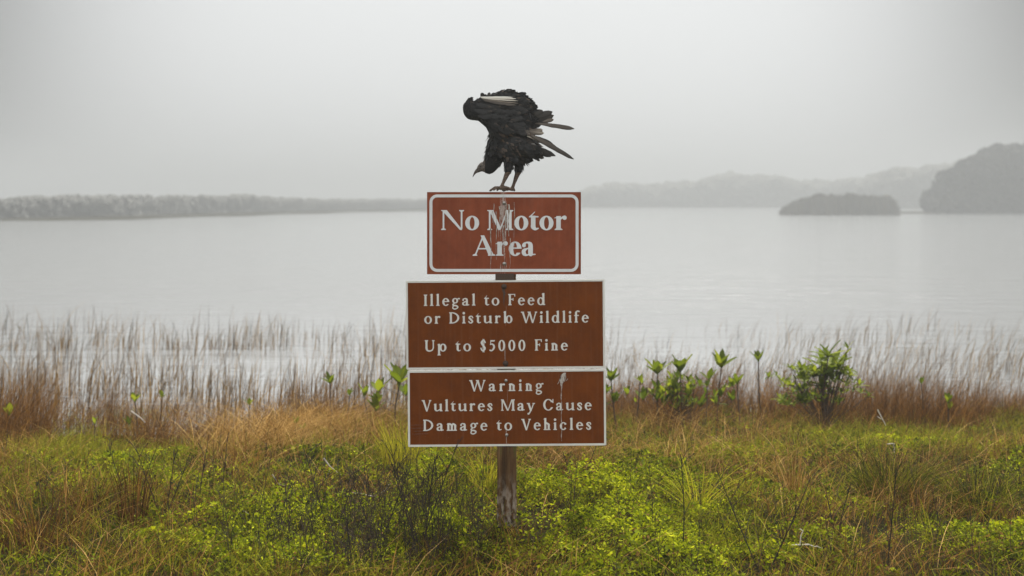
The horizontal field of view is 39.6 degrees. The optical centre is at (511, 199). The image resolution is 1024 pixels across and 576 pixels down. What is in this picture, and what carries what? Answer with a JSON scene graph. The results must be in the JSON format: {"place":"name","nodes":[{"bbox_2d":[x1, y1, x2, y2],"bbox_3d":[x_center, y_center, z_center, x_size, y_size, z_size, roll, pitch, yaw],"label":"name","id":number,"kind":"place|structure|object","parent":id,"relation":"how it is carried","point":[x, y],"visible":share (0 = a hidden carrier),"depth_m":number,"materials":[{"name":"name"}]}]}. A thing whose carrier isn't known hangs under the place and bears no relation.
{"place":"outdoors","nodes":[
{"label":"outdoors","id":0,"kind":"place"},
{"bbox_2d":[0,207,1023,444],"bbox_3d":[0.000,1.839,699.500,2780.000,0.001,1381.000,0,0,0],"label":"water","id":1,"kind":"structure","parent":0,"point":[661,271],"depth_m":29.45,"materials":[{"name":"grey liquid"}]},
{"bbox_2d":[0,301,1023,436],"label":"reeds","id":2,"kind":"object","parent":1,"relation":"on","point":[168,378],"visible":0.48,"depth_m":14.27,"materials":[{"name":"brown plant"}]},
{"bbox_2d":[779,192,900,214],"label":"reed islet","id":3,"kind":"object","parent":1,"relation":"on","point":[847,203],"visible":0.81,"depth_m":167.15,"materials":[{"name":"grey plant"}]},
{"bbox_2d":[0,381,1023,575],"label":"dry grass","id":4,"kind":"structure","parent":0,"point":[282,434],"depth_m":7.90,"materials":[{"name":"plant"}]},
{"bbox_2d":[0,352,1023,449],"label":"shore grass","id":5,"kind":"structure","parent":0,"point":[34,414],"depth_m":11.31,"materials":[{"name":"brown plant"}]},
{"bbox_2d":[0,207,1023,575],"bbox_3d":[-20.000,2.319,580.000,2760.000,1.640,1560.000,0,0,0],"label":"ground","id":6,"kind":"structure","parent":0,"point":[982,571],"depth_m":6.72,"materials":[{"name":"green plant"}]},
{"bbox_2d":[3,403,17,425],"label":"seedling","id":7,"kind":"object","parent":6,"relation":"on","point":[10,406],"visible":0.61,"depth_m":10.38,"materials":[{"name":"green plant"}]},
{"bbox_2d":[0,463,143,556],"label":"grass tuft","id":8,"kind":"object","parent":6,"relation":"on","point":[23,531],"visible":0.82,"depth_m":6.26,"materials":[{"name":"green plant"}]},
{"bbox_2d":[22,460,160,520],"bbox_3d":[-2.041,1.389,6.910,0.748,0.291,0.675,0,0,0],"label":"grass tuft","id":9,"kind":"object","parent":6,"relation":"on","point":[86,500],"visible":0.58,"depth_m":6.87,"materials":[{"name":"green plant"}]},
{"bbox_2d":[92,417,97,441],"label":"seedling","id":10,"kind":"object","parent":6,"relation":"on","point":[94,419],"visible":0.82,"depth_m":10.20,"materials":[{"name":"green plant"}]},
{"bbox_2d":[103,454,155,530],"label":"grass tuft","id":11,"kind":"object","parent":6,"relation":"on","point":[130,503],"visible":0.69,"depth_m":6.68,"materials":[{"name":"green plant"}]},
{"bbox_2d":[122,392,140,438],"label":"seedling","id":12,"kind":"object","parent":6,"relation":"on","point":[134,397],"visible":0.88,"depth_m":10.58,"materials":[{"name":"green plant"}]},
{"bbox_2d":[107,437,156,496],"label":"dead weed","id":13,"kind":"object","parent":6,"relation":"on","point":[121,471],"visible":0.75,"depth_m":7.06,"materials":[{"name":"brown plant"}]},
{"bbox_2d":[126,439,195,514],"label":"dead weed","id":14,"kind":"object","parent":6,"relation":"on","point":[171,475],"visible":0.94,"depth_m":6.81,"materials":[{"name":"brown plant"}]},
{"bbox_2d":[158,390,165,429],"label":"seedling","id":15,"kind":"object","parent":6,"relation":"on","point":[161,392],"visible":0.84,"depth_m":10.79,"materials":[{"name":"green plant"}]},
{"bbox_2d":[194,436,208,498],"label":"dead weed","id":16,"kind":"object","parent":6,"relation":"on","point":[203,464],"visible":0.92,"depth_m":7.26,"materials":[{"name":"brown plant"}]},
{"bbox_2d":[0,193,426,217],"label":"woodland","id":17,"kind":"object","parent":6,"relation":"on","point":[62,205],"visible":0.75,"depth_m":161.89,"materials":[{"name":"grey plant"}]},
{"bbox_2d":[220,433,228,480],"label":"dead weed","id":18,"kind":"object","parent":6,"relation":"on","point":[225,459],"visible":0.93,"depth_m":7.48,"materials":[{"name":"brown plant"}]},
{"bbox_2d":[244,397,252,415],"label":"seedling","id":19,"kind":"object","parent":6,"relation":"on","point":[249,400],"visible":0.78,"depth_m":10.80,"materials":[{"name":"green plant"}]},
{"bbox_2d":[293,415,306,444],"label":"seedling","id":20,"kind":"object","parent":6,"relation":"on","point":[304,424],"visible":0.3,"depth_m":9.62,"materials":[{"name":"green plant"}]},
{"bbox_2d":[321,371,334,418],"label":"seedling","id":21,"kind":"object","parent":6,"relation":"on","point":[329,378],"visible":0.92,"depth_m":10.99,"materials":[{"name":"green plant"}]},
{"bbox_2d":[303,443,359,524],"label":"dead weed","id":22,"kind":"object","parent":6,"relation":"on","point":[326,478],"visible":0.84,"depth_m":6.51,"materials":[{"name":"plant"}]},
{"bbox_2d":[347,388,351,420],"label":"seedling","id":23,"kind":"object","parent":6,"relation":"on","point":[349,391],"visible":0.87,"depth_m":10.79,"materials":[{"name":"green plant"}]},
{"bbox_2d":[358,383,368,422],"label":"seedling","id":24,"kind":"object","parent":6,"relation":"on","point":[365,390],"visible":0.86,"depth_m":10.68,"materials":[{"name":"green plant"}]},
{"bbox_2d":[344,459,412,538],"bbox_3d":[-0.602,1.369,6.414,0.307,0.407,0.100,0,0,-13],"label":"dead weed","id":25,"kind":"object","parent":6,"relation":"on","point":[378,504],"visible":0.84,"depth_m":6.41,"materials":[{"name":"plant"}]},
{"bbox_2d":[367,362,407,428],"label":"seedling","id":26,"kind":"object","parent":6,"relation":"on","point":[397,374],"visible":0.84,"depth_m":10.18,"materials":[{"name":"green plant"}]},
{"bbox_2d":[366,412,424,470],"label":"grass tuft","id":27,"kind":"object","parent":6,"relation":"on","point":[383,447],"visible":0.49,"depth_m":8.12,"materials":[{"name":"plant"}]},
{"bbox_2d":[381,437,461,547],"bbox_3d":[-0.399,1.310,6.326,0.372,0.536,0.157,0,0,0],"label":"dead weed","id":28,"kind":"object","parent":6,"relation":"on","point":[431,487],"visible":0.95,"depth_m":6.31,"materials":[{"name":"plant"}]},
{"bbox_2d":[454,451,496,494],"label":"grass tuft","id":29,"kind":"object","parent":6,"relation":"on","point":[492,469],"visible":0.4,"depth_m":7.49,"materials":[{"name":"green plant"}]},
{"bbox_2d":[474,515,515,537],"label":"grass tuft","id":30,"kind":"object","parent":6,"relation":"on","point":[494,528],"visible":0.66,"depth_m":6.53,"materials":[{"name":"green plant"}]},
{"bbox_2d":[406,192,605,526],"bbox_3d":[-0.028,0.877,6.712,0.940,1.825,0.104,0,0,0],"label":"signpost","id":31,"kind":"object","parent":6,"relation":"on","point":[505,323],"visible":1,"depth_m":6.67,"materials":[{"name":"brown wood"}]},
{"bbox_2d":[463,89,573,191],"bbox_3d":[0.029,-0.279,6.706,0.523,0.485,0.193,0,0,0],"label":"vulture","id":32,"kind":"object","parent":31,"relation":"on","point":[512,121],"visible":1,"depth_m":6.64,"materials":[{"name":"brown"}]},
{"bbox_2d":[0,406,1023,575],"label":"ground cover","id":33,"kind":"object","parent":6,"relation":"on","point":[583,517],"visible":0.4,"depth_m":6.65,"materials":[{"name":"green plant"}]},
{"bbox_2d":[2,415,1023,575],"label":"dead weeds","id":34,"kind":"object","parent":6,"relation":"on","point":[352,530],"visible":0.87,"depth_m":6.21,"materials":[{"name":"brown plant"}]},
{"bbox_2d":[492,514,539,537],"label":"grass tuft","id":35,"kind":"object","parent":6,"relation":"on","point":[522,529],"visible":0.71,"depth_m":6.54,"materials":[{"name":"green plant"}]},
{"bbox_2d":[562,446,595,485],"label":"dead weed","id":36,"kind":"object","parent":6,"relation":"on","point":[584,464],"visible":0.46,"depth_m":7.62,"materials":[{"name":"brown plant"}]},
{"bbox_2d":[606,367,629,428],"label":"seedling","id":37,"kind":"object","parent":6,"relation":"on","point":[611,376],"visible":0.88,"depth_m":10.39,"materials":[{"name":"green plant"}]},
{"bbox_2d":[609,466,634,493],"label":"grass tuft","id":38,"kind":"object","parent":6,"relation":"on","point":[619,482],"visible":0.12,"depth_m":7.50,"materials":[{"name":"green plant"}]},
{"bbox_2d":[634,374,642,422],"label":"seedling","id":39,"kind":"object","parent":6,"relation":"on","point":[639,378],"visible":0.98,"depth_m":10.89,"materials":[{"name":"green plant"}]},
{"bbox_2d":[635,358,677,425],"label":"seedling","id":40,"kind":"object","parent":6,"relation":"on","point":[657,367],"visible":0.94,"depth_m":10.98,"materials":[{"name":"green plant"}]},
{"bbox_2d":[651,354,705,425],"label":"seedling","id":41,"kind":"object","parent":6,"relation":"on","point":[679,365],"visible":0.85,"depth_m":10.97,"materials":[{"name":"green plant"}]},
{"bbox_2d":[673,444,697,562],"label":"dead weed","id":42,"kind":"object","parent":6,"relation":"on","point":[683,497],"visible":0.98,"depth_m":6.09,"materials":[{"name":"plant"}]},
{"bbox_2d":[640,369,730,427],"bbox_3d":[1.345,1.552,11.112,0.772,0.472,0.498,0,0,-38],"label":"bush","id":43,"kind":"object","parent":6,"relation":"on","point":[688,389],"visible":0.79,"depth_m":11.05,"materials":[{"name":"green plant"}]},
{"bbox_2d":[619,447,758,520],"bbox_3d":[0.859,1.347,6.657,0.625,0.401,0.731,0,0,-32],"label":"grass tuft","id":44,"kind":"object","parent":6,"relation":"on","point":[690,495],"visible":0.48,"depth_m":6.74,"materials":[{"name":"green plant"}]},
{"bbox_2d":[701,379,709,428],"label":"seedling","id":45,"kind":"object","parent":6,"relation":"on","point":[707,382],"visible":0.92,"depth_m":10.79,"materials":[{"name":"green plant"}]},
{"bbox_2d":[700,348,743,426],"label":"seedling","id":46,"kind":"object","parent":6,"relation":"on","point":[721,360],"visible":0.89,"depth_m":11.01,"materials":[{"name":"green plant"}]},
{"bbox_2d":[578,170,867,206],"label":"woodland","id":47,"kind":"object","parent":6,"relation":"on","point":[731,188],"visible":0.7,"depth_m":342.94,"materials":[{"name":"grey plant"}]},
{"bbox_2d":[732,372,743,421],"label":"seedling","id":48,"kind":"object","parent":6,"relation":"on","point":[736,379],"visible":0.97,"depth_m":10.79,"materials":[{"name":"green plant"}]},
{"bbox_2d":[751,350,763,417],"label":"seedling","id":49,"kind":"object","parent":6,"relation":"on","point":[757,355],"visible":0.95,"depth_m":11.61,"materials":[{"name":"green plant"}]},
{"bbox_2d":[711,467,810,574],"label":"dead weed","id":50,"kind":"object","parent":6,"relation":"on","point":[796,509],"visible":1,"depth_m":5.84,"materials":[{"name":"plant"}]},
{"bbox_2d":[751,450,836,497],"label":"grass tuft","id":51,"kind":"object","parent":6,"relation":"on","point":[789,483],"visible":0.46,"depth_m":7.42,"materials":[{"name":"green plant"}]},
{"bbox_2d":[795,529,819,547],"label":"twig","id":52,"kind":"object","parent":6,"relation":"on","point":[804,544],"visible":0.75,"depth_m":6.10,"materials":[{"name":"grey wood"}]},
{"bbox_2d":[765,340,872,427],"bbox_3d":[2.341,1.419,10.890,0.817,0.723,0.592,0,0,0],"label":"bush","id":53,"kind":"object","parent":6,"relation":"on","point":[824,371],"visible":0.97,"depth_m":10.85,"materials":[{"name":"green plant"}]},
{"bbox_2d":[820,484,853,542],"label":"dead weed","id":54,"kind":"object","parent":6,"relation":"on","point":[830,515],"visible":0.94,"depth_m":6.36,"materials":[{"name":"plant"}]},
{"bbox_2d":[874,465,899,575],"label":"dead weed","id":55,"kind":"object","parent":6,"relation":"on","point":[892,509],"visible":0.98,"depth_m":5.69,"materials":[{"name":"plant"}]},
{"bbox_2d":[818,434,984,505],"bbox_3d":[1.973,1.409,7.356,1.038,0.332,0.992,0,0,0],"label":"grass tuft","id":56,"kind":"object","parent":6,"relation":"on","point":[890,476],"visible":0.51,"depth_m":7.32,"materials":[{"name":"green plant"}]},
{"bbox_2d":[853,158,964,207],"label":"woodland","id":57,"kind":"object","parent":6,"relation":"on","point":[905,187],"visible":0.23,"depth_m":298.89,"materials":[{"name":"grey plant"}]},
{"bbox_2d":[835,436,983,488],"bbox_3d":[2.173,1.429,7.668,0.874,0.292,0.824,0,0,-14],"label":"grass tuft","id":58,"kind":"object","parent":6,"relation":"on","point":[905,460],"visible":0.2,"depth_m":7.78,"materials":[{"name":"green plant"}]},
{"bbox_2d":[916,377,925,425],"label":"seedling","id":59,"kind":"object","parent":6,"relation":"on","point":[921,380],"visible":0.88,"depth_m":11.19,"materials":[{"name":"green plant"}]},
{"bbox_2d":[945,392,953,428],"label":"seedling","id":60,"kind":"object","parent":6,"relation":"on","point":[948,397],"visible":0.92,"depth_m":10.59,"materials":[{"name":"green plant"}]},
{"bbox_2d":[903,452,1023,516],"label":"grass tuft","id":61,"kind":"object","parent":6,"relation":"on","point":[977,494],"visible":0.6,"depth_m":7.10,"materials":[{"name":"green plant"}]},
{"bbox_2d":[918,142,1023,213],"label":"woodland","id":62,"kind":"object","parent":6,"relation":"on","point":[989,179],"visible":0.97,"depth_m":180.70,"materials":[{"name":"grey plant"}]},
{"bbox_2d":[0,0,1023,199],"label":"sky","id":63,"kind":"structure","parent":0,"point":[320,99],"materials":[{"name":"grey"}]}
]}

